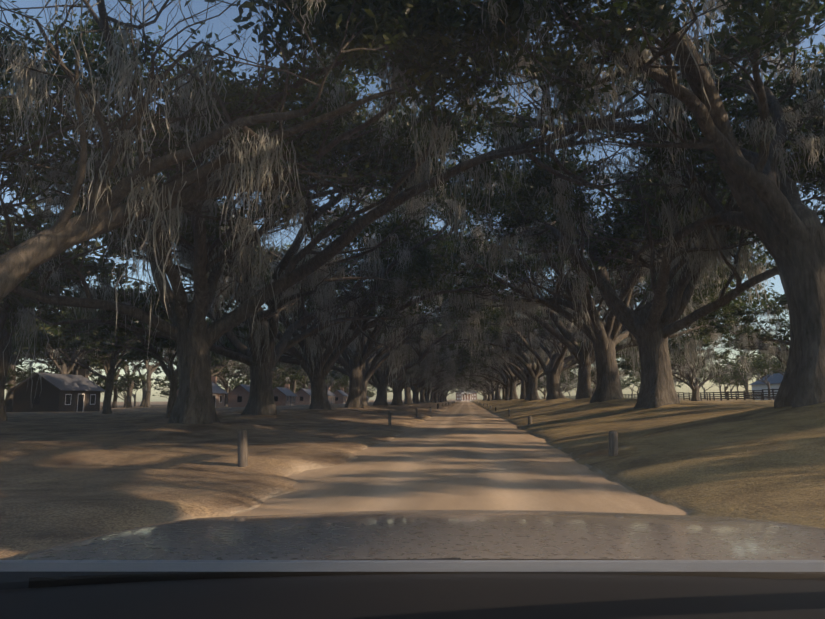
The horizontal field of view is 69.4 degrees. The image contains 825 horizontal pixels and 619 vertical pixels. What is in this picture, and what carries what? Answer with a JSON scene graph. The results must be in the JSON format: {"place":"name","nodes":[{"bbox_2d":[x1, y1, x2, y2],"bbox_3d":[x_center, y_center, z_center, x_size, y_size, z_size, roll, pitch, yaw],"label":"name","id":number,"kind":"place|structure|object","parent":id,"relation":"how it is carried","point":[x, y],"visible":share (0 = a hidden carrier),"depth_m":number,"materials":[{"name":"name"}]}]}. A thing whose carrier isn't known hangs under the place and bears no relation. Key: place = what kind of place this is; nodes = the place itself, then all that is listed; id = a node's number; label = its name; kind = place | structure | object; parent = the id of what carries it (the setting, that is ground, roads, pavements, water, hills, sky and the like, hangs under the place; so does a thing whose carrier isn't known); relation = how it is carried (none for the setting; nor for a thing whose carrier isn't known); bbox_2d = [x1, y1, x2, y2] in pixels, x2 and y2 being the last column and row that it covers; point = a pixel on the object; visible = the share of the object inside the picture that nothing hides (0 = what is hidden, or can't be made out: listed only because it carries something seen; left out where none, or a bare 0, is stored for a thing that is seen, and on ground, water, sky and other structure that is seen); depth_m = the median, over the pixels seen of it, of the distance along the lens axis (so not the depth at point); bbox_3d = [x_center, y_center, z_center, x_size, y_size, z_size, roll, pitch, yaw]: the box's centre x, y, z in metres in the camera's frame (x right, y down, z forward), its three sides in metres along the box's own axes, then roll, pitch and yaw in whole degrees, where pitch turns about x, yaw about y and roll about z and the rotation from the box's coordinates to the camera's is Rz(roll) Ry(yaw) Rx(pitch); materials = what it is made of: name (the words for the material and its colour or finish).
{"place":"outdoors","nodes":[
{"label":"outdoors","id":0,"kind":"place"},
{"bbox_2d":[0,397,824,558],"bbox_3d":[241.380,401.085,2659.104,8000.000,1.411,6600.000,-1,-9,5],"label":"ground","id":1,"kind":"structure","parent":0,"point":[169,440],"depth_m":10.81,"materials":[{"name":"brown soil"}]},
{"bbox_2d":[5,365,26,391],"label":"tree","id":2,"kind":"object","parent":1,"relation":"on","point":[10,377],"depth_m":65.58,"materials":[{"name":"green plant"}]},
{"bbox_2d":[11,329,39,353],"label":"tree","id":3,"kind":"object","parent":1,"relation":"on","point":[13,352],"depth_m":50.73,"materials":[{"name":"green plant"}]},
{"bbox_2d":[12,366,72,381],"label":"tree","id":4,"kind":"object","parent":1,"relation":"on","point":[26,371],"depth_m":69.87,"materials":[{"name":"green plant"}]},
{"bbox_2d":[0,209,100,309],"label":"tree","id":5,"kind":"object","parent":1,"relation":"on","point":[97,242],"depth_m":45.88,"materials":[{"name":"green plant"}]},
{"bbox_2d":[17,353,86,371],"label":"tree","id":6,"kind":"object","parent":1,"relation":"on","point":[47,364],"depth_m":91.74,"materials":[{"name":"green plant"}]},
{"bbox_2d":[9,368,104,411],"bbox_3d":[-38.530,8.799,65.249,5.700,5.000,7.950,-1,-9,5],"label":"cabin","id":7,"kind":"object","parent":1,"relation":"on","point":[46,394],"depth_m":61.89,"materials":[{"name":"wood"}]},
{"bbox_2d":[5,273,115,411],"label":"tree","id":8,"kind":"object","parent":1,"relation":"on","point":[10,393],"depth_m":67.63,"materials":[{"name":"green plant"}]},
{"bbox_2d":[19,357,103,377],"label":"tree","id":9,"kind":"object","parent":1,"relation":"on","point":[53,369],"depth_m":113.87,"materials":[{"name":"green plant"}]},
{"bbox_2d":[10,310,114,374],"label":"tree","id":10,"kind":"object","parent":1,"relation":"on","point":[76,366],"depth_m":71.97,"materials":[{"name":"green plant"}]},
{"bbox_2d":[0,200,141,342],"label":"tree","id":11,"kind":"object","parent":1,"relation":"on","point":[84,271],"depth_m":31.27,"materials":[{"name":"green plant"}]},
{"bbox_2d":[15,331,129,375],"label":"tree","id":12,"kind":"object","parent":1,"relation":"on","point":[97,364],"depth_m":85.14,"materials":[{"name":"green plant"}]},
{"bbox_2d":[0,171,150,315],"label":"tree","id":13,"kind":"object","parent":1,"relation":"on","point":[71,248],"depth_m":41.46,"materials":[{"name":"green plant"}]},
{"bbox_2d":[13,285,161,373],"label":"tree","id":14,"kind":"object","parent":1,"relation":"on","point":[64,369],"depth_m":66.43,"materials":[{"name":"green plant"}]},
{"bbox_2d":[15,307,163,408],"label":"tree","id":15,"kind":"object","parent":1,"relation":"on","point":[94,356],"depth_m":85.26,"materials":[{"name":"green plant"}]},
{"bbox_2d":[49,338,132,407],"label":"tree","id":16,"kind":"object","parent":1,"relation":"on","point":[115,397],"depth_m":97.19,"materials":[{"name":"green plant"}]},
{"bbox_2d":[65,352,134,372],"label":"tree","id":17,"kind":"object","parent":1,"relation":"on","point":[122,365],"depth_m":98.08,"materials":[{"name":"green plant"}]},
{"bbox_2d":[0,147,207,420],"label":"tree","id":18,"kind":"object","parent":1,"relation":"on","point":[7,337],"depth_m":34.90,"materials":[{"name":"green plant"}]},
{"bbox_2d":[89,369,125,386],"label":"tree","id":19,"kind":"object","parent":1,"relation":"on","point":[99,380],"depth_m":99.08,"materials":[{"name":"green plant"}]},
{"bbox_2d":[12,282,210,413],"bbox_3d":[-24.086,3.706,47.964,17.598,10.368,11.527,7,-11,-39],"label":"tree","id":20,"kind":"object","parent":1,"relation":"on","point":[54,343],"depth_m":47.45,"materials":[{"name":"green plant"}]},
{"bbox_2d":[100,379,156,397],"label":"tree","id":21,"kind":"object","parent":1,"relation":"on","point":[127,387],"depth_m":115.36,"materials":[{"name":"green plant"}]},
{"bbox_2d":[100,371,163,407],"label":"tree","id":22,"kind":"object","parent":1,"relation":"on","point":[132,377],"depth_m":95.69,"materials":[{"name":"green plant"}]},
{"bbox_2d":[57,325,209,407],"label":"tree","id":23,"kind":"object","parent":1,"relation":"on","point":[129,402],"depth_m":102.77,"materials":[{"name":"green plant"}]},
{"bbox_2d":[95,309,173,406],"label":"tree","id":24,"kind":"object","parent":1,"relation":"on","point":[150,369],"depth_m":100.88,"materials":[{"name":"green plant"}]},
{"bbox_2d":[118,371,168,405],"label":"tree","id":25,"kind":"object","parent":1,"relation":"on","point":[133,395],"depth_m":122.62,"materials":[{"name":"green plant"}]},
{"bbox_2d":[120,349,177,406],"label":"tree","id":26,"kind":"object","parent":1,"relation":"on","point":[144,390],"depth_m":122.54,"materials":[{"name":"green plant"}]},
{"bbox_2d":[129,347,177,371],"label":"tree","id":27,"kind":"object","parent":1,"relation":"on","point":[140,365],"depth_m":130.83,"materials":[{"name":"green plant"}]},
{"bbox_2d":[71,318,240,401],"bbox_3d":[-25.031,5.672,63.953,20.474,11.850,15.049,1,-9,-8],"label":"tree","id":28,"kind":"object","parent":1,"relation":"on","point":[166,355],"depth_m":62.03,"materials":[{"name":"green plant"}]},
{"bbox_2d":[69,284,248,417],"bbox_3d":[-16.997,3.092,38.723,9.881,8.887,15.084,7,-12,-42],"label":"tree","id":29,"kind":"object","parent":1,"relation":"on","point":[152,348],"depth_m":38.52,"materials":[{"name":"green plant"}]},
{"bbox_2d":[144,376,178,390],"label":"tree","id":30,"kind":"object","parent":1,"relation":"on","point":[158,381],"depth_m":109.56,"materials":[{"name":"green plant"}]},
{"bbox_2d":[177,376,227,407],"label":"brick cabin","id":31,"kind":"object","parent":1,"relation":"on","point":[219,393],"depth_m":88.09,"materials":[{"name":"brown"}]},
{"bbox_2d":[162,345,247,375],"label":"tree","id":32,"kind":"object","parent":1,"relation":"on","point":[220,369],"depth_m":109.32,"materials":[{"name":"green plant"}]},
{"bbox_2d":[217,364,247,385],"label":"tree","id":33,"kind":"object","parent":1,"relation":"on","point":[232,376],"depth_m":157.05,"materials":[{"name":"green plant"}]},
{"bbox_2d":[225,377,249,386],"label":"tree","id":34,"kind":"object","parent":1,"relation":"on","point":[237,381],"depth_m":135.72,"materials":[{"name":"green plant"}]},
{"bbox_2d":[226,384,249,406],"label":"brick cabin","id":35,"kind":"object","parent":1,"relation":"on","point":[242,396],"depth_m":100.93,"materials":[{"name":"brown"}]},
{"bbox_2d":[237,429,247,466],"bbox_3d":[-3.006,2.572,10.541,0.164,0.877,0.183,-9,-11,33],"label":"road post","id":36,"kind":"object","parent":1,"relation":"on","point":[243,445],"depth_m":10.50,"materials":[{"name":"grey wood"}]},
{"bbox_2d":[215,359,274,391],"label":"tree","id":37,"kind":"object","parent":1,"relation":"on","point":[230,389],"depth_m":142.14,"materials":[{"name":"green plant"}]},
{"bbox_2d":[211,355,279,405],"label":"tree","id":38,"kind":"object","parent":1,"relation":"on","point":[226,387],"depth_m":121.88,"materials":[{"name":"green plant"}]},
{"bbox_2d":[214,361,286,378],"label":"tree","id":39,"kind":"object","parent":1,"relation":"on","point":[249,369],"depth_m":139.04,"materials":[{"name":"green plant"}]},
{"bbox_2d":[228,362,303,382],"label":"tree","id":40,"kind":"object","parent":1,"relation":"on","point":[284,378],"depth_m":146.86,"materials":[{"name":"green plant"}]},
{"bbox_2d":[0,0,544,355],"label":"live oak","id":41,"kind":"object","parent":1,"relation":"on","point":[230,153],"depth_m":14.20,"materials":[{"name":"green plant"}]},
{"bbox_2d":[236,327,315,374],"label":"tree","id":42,"kind":"object","parent":1,"relation":"on","point":[288,365],"depth_m":76.61,"materials":[{"name":"green plant"}]},
{"bbox_2d":[273,384,297,405],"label":"brick cabin","id":43,"kind":"object","parent":1,"relation":"on","point":[291,395],"depth_m":120.41,"materials":[{"name":"brown"}]},
{"bbox_2d":[272,369,305,386],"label":"tree","id":44,"kind":"object","parent":1,"relation":"on","point":[281,383],"depth_m":165.61,"materials":[{"name":"green plant"}]},
{"bbox_2d":[277,366,307,388],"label":"tree","id":45,"kind":"object","parent":1,"relation":"on","point":[303,385],"depth_m":170.90,"materials":[{"name":"green plant"}]},
{"bbox_2d":[295,386,310,404],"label":"brick cabin","id":46,"kind":"object","parent":1,"relation":"on","point":[305,393],"depth_m":138.69,"materials":[{"name":"brown"}]},
{"bbox_2d":[1,2,607,414],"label":"live oak","id":47,"kind":"object","parent":1,"relation":"on","point":[263,402],"depth_m":29.41,"materials":[{"name":"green plant"}]},
{"bbox_2d":[279,365,346,391],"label":"tree","id":48,"kind":"object","parent":1,"relation":"on","point":[330,374],"depth_m":118.58,"materials":[{"name":"green plant"}]},
{"bbox_2d":[327,388,335,403],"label":"brick cabin","id":49,"kind":"object","parent":1,"relation":"on","point":[330,394],"depth_m":161.60,"materials":[{"name":"brown"}]},
{"bbox_2d":[330,367,349,389],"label":"tree","id":50,"kind":"object","parent":1,"relation":"on","point":[347,378],"depth_m":216.75,"materials":[{"name":"green plant"}]},
{"bbox_2d":[333,388,347,403],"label":"brick cabin","id":51,"kind":"object","parent":1,"relation":"on","point":[344,396],"depth_m":176.29,"materials":[{"name":"brown"}]},
{"bbox_2d":[211,274,509,405],"bbox_3d":[-5.153,1.671,62.890,32.525,18.227,26.504,-1,-9,5],"label":"live oak","id":52,"kind":"object","parent":1,"relation":"on","point":[367,370],"depth_m":61.89,"materials":[{"name":"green plant"}]},
{"bbox_2d":[140,92,598,409],"bbox_3d":[-5.689,-1.792,39.898,32.916,18.089,22.366,-6,-10,34],"label":"live oak","id":53,"kind":"object","parent":1,"relation":"on","point":[312,363],"depth_m":38.84,"materials":[{"name":"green plant"}]},
{"bbox_2d":[192,179,551,407],"bbox_3d":[-3.778,0.406,52.506,37.570,17.741,26.183,-8,-12,42],"label":"live oak","id":54,"kind":"object","parent":1,"relation":"on","point":[350,370],"depth_m":51.70,"materials":[{"name":"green plant"}]},
{"bbox_2d":[274,297,512,405],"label":"live oak","id":55,"kind":"object","parent":1,"relation":"on","point":[380,382],"depth_m":70.35,"materials":[{"name":"green plant"}]},
{"bbox_2d":[0,0,796,423],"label":"live oak","id":56,"kind":"object","parent":1,"relation":"on","point":[198,322],"depth_m":19.00,"materials":[{"name":"green plant"}]},
{"bbox_2d":[311,310,505,404],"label":"live oak","id":57,"kind":"object","parent":1,"relation":"on","point":[402,387],"depth_m":92.84,"materials":[{"name":"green plant"}]},
{"bbox_2d":[347,311,484,404],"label":"live oak","id":58,"kind":"object","parent":1,"relation":"on","point":[423,362],"depth_m":82.17,"materials":[{"name":"green plant"}]},
{"bbox_2d":[371,365,470,402],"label":"live oak","id":59,"kind":"object","parent":1,"relation":"on","point":[430,384],"depth_m":126.56,"materials":[{"name":"green plant"}]},
{"bbox_2d":[369,370,472,402],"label":"live oak","id":60,"kind":"object","parent":1,"relation":"on","point":[428,395],"depth_m":150.39,"materials":[{"name":"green plant"}]},
{"bbox_2d":[371,360,485,403],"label":"live oak","id":61,"kind":"object","parent":1,"relation":"on","point":[418,388],"depth_m":115.35,"materials":[{"name":"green plant"}]},
{"bbox_2d":[378,320,492,403],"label":"live oak","id":62,"kind":"object","parent":1,"relation":"on","point":[408,399],"depth_m":100.66,"materials":[{"name":"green plant"}]},
{"bbox_2d":[388,378,483,398],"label":"live oak","id":63,"kind":"object","parent":1,"relation":"on","point":[454,385],"depth_m":162.29,"materials":[{"name":"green plant"}]},
{"bbox_2d":[429,382,456,402],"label":"live oak","id":64,"kind":"object","parent":1,"relation":"on","point":[432,395],"depth_m":176.04,"materials":[{"name":"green plant"}]},
{"bbox_2d":[418,369,484,402],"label":"live oak","id":65,"kind":"object","parent":1,"relation":"on","point":[422,392],"depth_m":138.74,"materials":[{"name":"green plant"}]},
{"bbox_2d":[434,383,473,402],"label":"live oak","id":66,"kind":"object","parent":1,"relation":"on","point":[436,399],"depth_m":189.78,"materials":[{"name":"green plant"}]},
{"bbox_2d":[434,382,476,395],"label":"live oak","id":67,"kind":"object","parent":1,"relation":"on","point":[452,385],"depth_m":206.46,"materials":[{"name":"green plant"}]},
{"bbox_2d":[456,390,476,400],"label":"house","id":68,"kind":"structure","parent":1,"relation":"on","point":[466,396],"depth_m":625.80,"materials":[{"name":"brick"}]},
{"bbox_2d":[430,357,520,399],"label":"live oak","id":69,"kind":"object","parent":1,"relation":"on","point":[505,378],"depth_m":112.48,"materials":[{"name":"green plant"}]},
{"bbox_2d":[461,380,490,400],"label":"live oak","id":70,"kind":"object","parent":1,"relation":"on","point":[488,392],"depth_m":200.72,"materials":[{"name":"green plant"}]},
{"bbox_2d":[465,373,494,390],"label":"live oak","id":71,"kind":"object","parent":1,"relation":"on","point":[492,388],"depth_m":180.41,"materials":[{"name":"green plant"}]},
{"bbox_2d":[458,376,520,399],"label":"live oak","id":72,"kind":"object","parent":1,"relation":"on","point":[492,393],"depth_m":187.38,"materials":[{"name":"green plant"}]},
{"bbox_2d":[462,373,519,399],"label":"live oak","id":73,"kind":"object","parent":1,"relation":"on","point":[497,395],"depth_m":148.06,"materials":[{"name":"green plant"}]},
{"bbox_2d":[465,368,520,399],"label":"live oak","id":74,"kind":"object","parent":1,"relation":"on","point":[503,392],"depth_m":135.87,"materials":[{"name":"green plant"}]},
{"bbox_2d":[433,314,575,399],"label":"live oak","id":75,"kind":"object","parent":1,"relation":"on","point":[507,371],"depth_m":101.54,"materials":[{"name":"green plant"}]},
{"bbox_2d":[439,314,577,398],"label":"live oak","id":76,"kind":"object","parent":1,"relation":"on","point":[523,390],"depth_m":91.48,"materials":[{"name":"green plant"}]},
{"bbox_2d":[421,285,607,400],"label":"live oak","id":77,"kind":"object","parent":1,"relation":"on","point":[534,373],"depth_m":68.05,"materials":[{"name":"green plant"}]},
{"bbox_2d":[462,359,593,394],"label":"live oak","id":78,"kind":"object","parent":1,"relation":"on","point":[490,375],"depth_m":123.70,"materials":[{"name":"green plant"}]},
{"bbox_2d":[442,279,634,399],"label":"live oak","id":79,"kind":"object","parent":1,"relation":"on","point":[516,366],"depth_m":78.98,"materials":[{"name":"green plant"}]},
{"bbox_2d":[537,378,562,397],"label":"tree","id":80,"kind":"object","parent":1,"relation":"on","point":[542,387],"depth_m":216.69,"materials":[{"name":"green plant"}]},
{"bbox_2d":[537,371,576,393],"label":"tree","id":81,"kind":"object","parent":1,"relation":"on","point":[545,383],"depth_m":179.50,"materials":[{"name":"green plant"}]},
{"bbox_2d":[300,0,824,407],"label":"live oak","id":82,"kind":"object","parent":1,"relation":"on","point":[803,302],"depth_m":14.85,"materials":[{"name":"green plant"}]},
{"bbox_2d":[438,209,694,399],"bbox_3d":[13.559,-1.672,57.730,29.869,21.756,24.666,8,-12,-43],"label":"live oak","id":83,"kind":"object","parent":1,"relation":"on","point":[557,357],"depth_m":57.38,"materials":[{"name":"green plant"}]},
{"bbox_2d":[316,87,823,402],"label":"live oak","id":84,"kind":"object","parent":1,"relation":"on","point":[607,371],"depth_m":34.32,"materials":[{"name":"green plant"}]},
{"bbox_2d":[357,164,786,398],"bbox_3d":[11.847,-1.302,46.163,33.657,17.559,24.253,-1,-9,5],"label":"live oak","id":85,"kind":"object","parent":1,"relation":"on","point":[572,346],"depth_m":44.96,"materials":[{"name":"green plant"}]},
{"bbox_2d":[560,367,640,393],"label":"tree","id":86,"kind":"object","parent":1,"relation":"on","point":[576,380],"depth_m":144.57,"materials":[{"name":"green plant"}]},
{"bbox_2d":[565,361,637,385],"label":"tree","id":87,"kind":"object","parent":1,"relation":"on","point":[593,379],"depth_m":116.68,"materials":[{"name":"green plant"}]},
{"bbox_2d":[608,430,617,455],"bbox_3d":[4.024,2.799,11.932,0.183,0.733,0.164,0,-6,7],"label":"road post","id":88,"kind":"object","parent":1,"relation":"on","point":[613,449],"depth_m":11.88,"materials":[{"name":"grey wood"}]},
{"bbox_2d":[423,0,824,408],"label":"live oak","id":89,"kind":"object","parent":1,"relation":"on","point":[685,292],"depth_m":23.15,"materials":[{"name":"green plant"}]},
{"bbox_2d":[620,374,640,397],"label":"paddock tree","id":90,"kind":"object","parent":1,"relation":"on","point":[627,379],"depth_m":261.84,"materials":[{"name":"green plant"}]},
{"bbox_2d":[621,376,640,393],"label":"paddock tree","id":91,"kind":"object","parent":1,"relation":"on","point":[628,384],"depth_m":198.50,"materials":[{"name":"green plant"}]},
{"bbox_2d":[455,0,824,113],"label":"live oak","id":92,"kind":"object","parent":1,"relation":"on","point":[545,62],"depth_m":13.49,"materials":[{"name":"green plant"}]},
{"bbox_2d":[541,389,777,400],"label":"paddock fence","id":93,"kind":"object","parent":1,"relation":"on","point":[754,395],"depth_m":88.42,"materials":[{"name":"grey wood"}]},
{"bbox_2d":[616,332,725,379],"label":"tree","id":94,"kind":"object","parent":1,"relation":"on","point":[637,373],"depth_m":92.49,"materials":[{"name":"green plant"}]},
{"bbox_2d":[617,317,762,400],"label":"tree","id":95,"kind":"object","parent":1,"relation":"on","point":[689,378],"depth_m":72.45,"materials":[{"name":"green plant"}]},
{"bbox_2d":[673,370,728,397],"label":"paddock tree","id":96,"kind":"object","parent":1,"relation":"on","point":[727,382],"depth_m":159.59,"materials":[{"name":"green plant"}]},
{"bbox_2d":[695,364,736,393],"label":"paddock tree","id":97,"kind":"object","parent":1,"relation":"on","point":[701,376],"depth_m":146.66,"materials":[{"name":"green plant"}]},
{"bbox_2d":[696,370,752,397],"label":"tree","id":98,"kind":"object","parent":1,"relation":"on","point":[731,380],"depth_m":248.27,"materials":[{"name":"green plant"}]},
{"bbox_2d":[679,283,789,378],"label":"tree","id":99,"kind":"object","parent":1,"relation":"on","point":[751,346],"depth_m":56.27,"materials":[{"name":"green plant"}]},
{"bbox_2d":[685,294,789,373],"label":"tree","id":100,"kind":"object","parent":1,"relation":"on","point":[719,329],"depth_m":38.67,"materials":[{"name":"green plant"}]},
{"bbox_2d":[724,365,756,391],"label":"tree","id":101,"kind":"object","parent":1,"relation":"on","point":[740,378],"depth_m":264.85,"materials":[{"name":"green plant"}]},
{"bbox_2d":[714,350,776,391],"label":"tree","id":102,"kind":"object","parent":1,"relation":"on","point":[739,360],"depth_m":228.79,"materials":[{"name":"green plant"}]},
{"bbox_2d":[718,354,781,378],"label":"tree","id":103,"kind":"object","parent":1,"relation":"on","point":[758,356],"depth_m":221.72,"materials":[{"name":"green plant"}]},
{"bbox_2d":[722,358,785,399],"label":"paddock tree","id":104,"kind":"object","parent":1,"relation":"on","point":[765,370],"depth_m":130.95,"materials":[{"name":"green plant"}]},
{"bbox_2d":[749,373,783,399],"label":"white barn","id":105,"kind":"structure","parent":1,"relation":"on","point":[777,381],"depth_m":146.01,"materials":[{"name":"white paint"}]},
{"bbox_2d":[756,345,788,375],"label":"paddock tree","id":106,"kind":"object","parent":1,"relation":"on","point":[779,365],"depth_m":97.51,"materials":[{"name":"green plant"}]},
{"bbox_2d":[763,360,785,374],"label":"tree","id":107,"kind":"object","parent":1,"relation":"on","point":[771,370],"depth_m":197.42,"materials":[{"name":"green plant"}]},
{"bbox_2d":[0,0,824,401],"label":"sky","id":108,"kind":"structure","parent":0,"point":[196,4],"materials":[{"name":"blue"}]},
{"bbox_2d":[233,400,687,515],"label":"dirt road","id":109,"kind":"structure","parent":0,"point":[513,494],"depth_m":9.71,"materials":[{"name":"brown soil"}]},
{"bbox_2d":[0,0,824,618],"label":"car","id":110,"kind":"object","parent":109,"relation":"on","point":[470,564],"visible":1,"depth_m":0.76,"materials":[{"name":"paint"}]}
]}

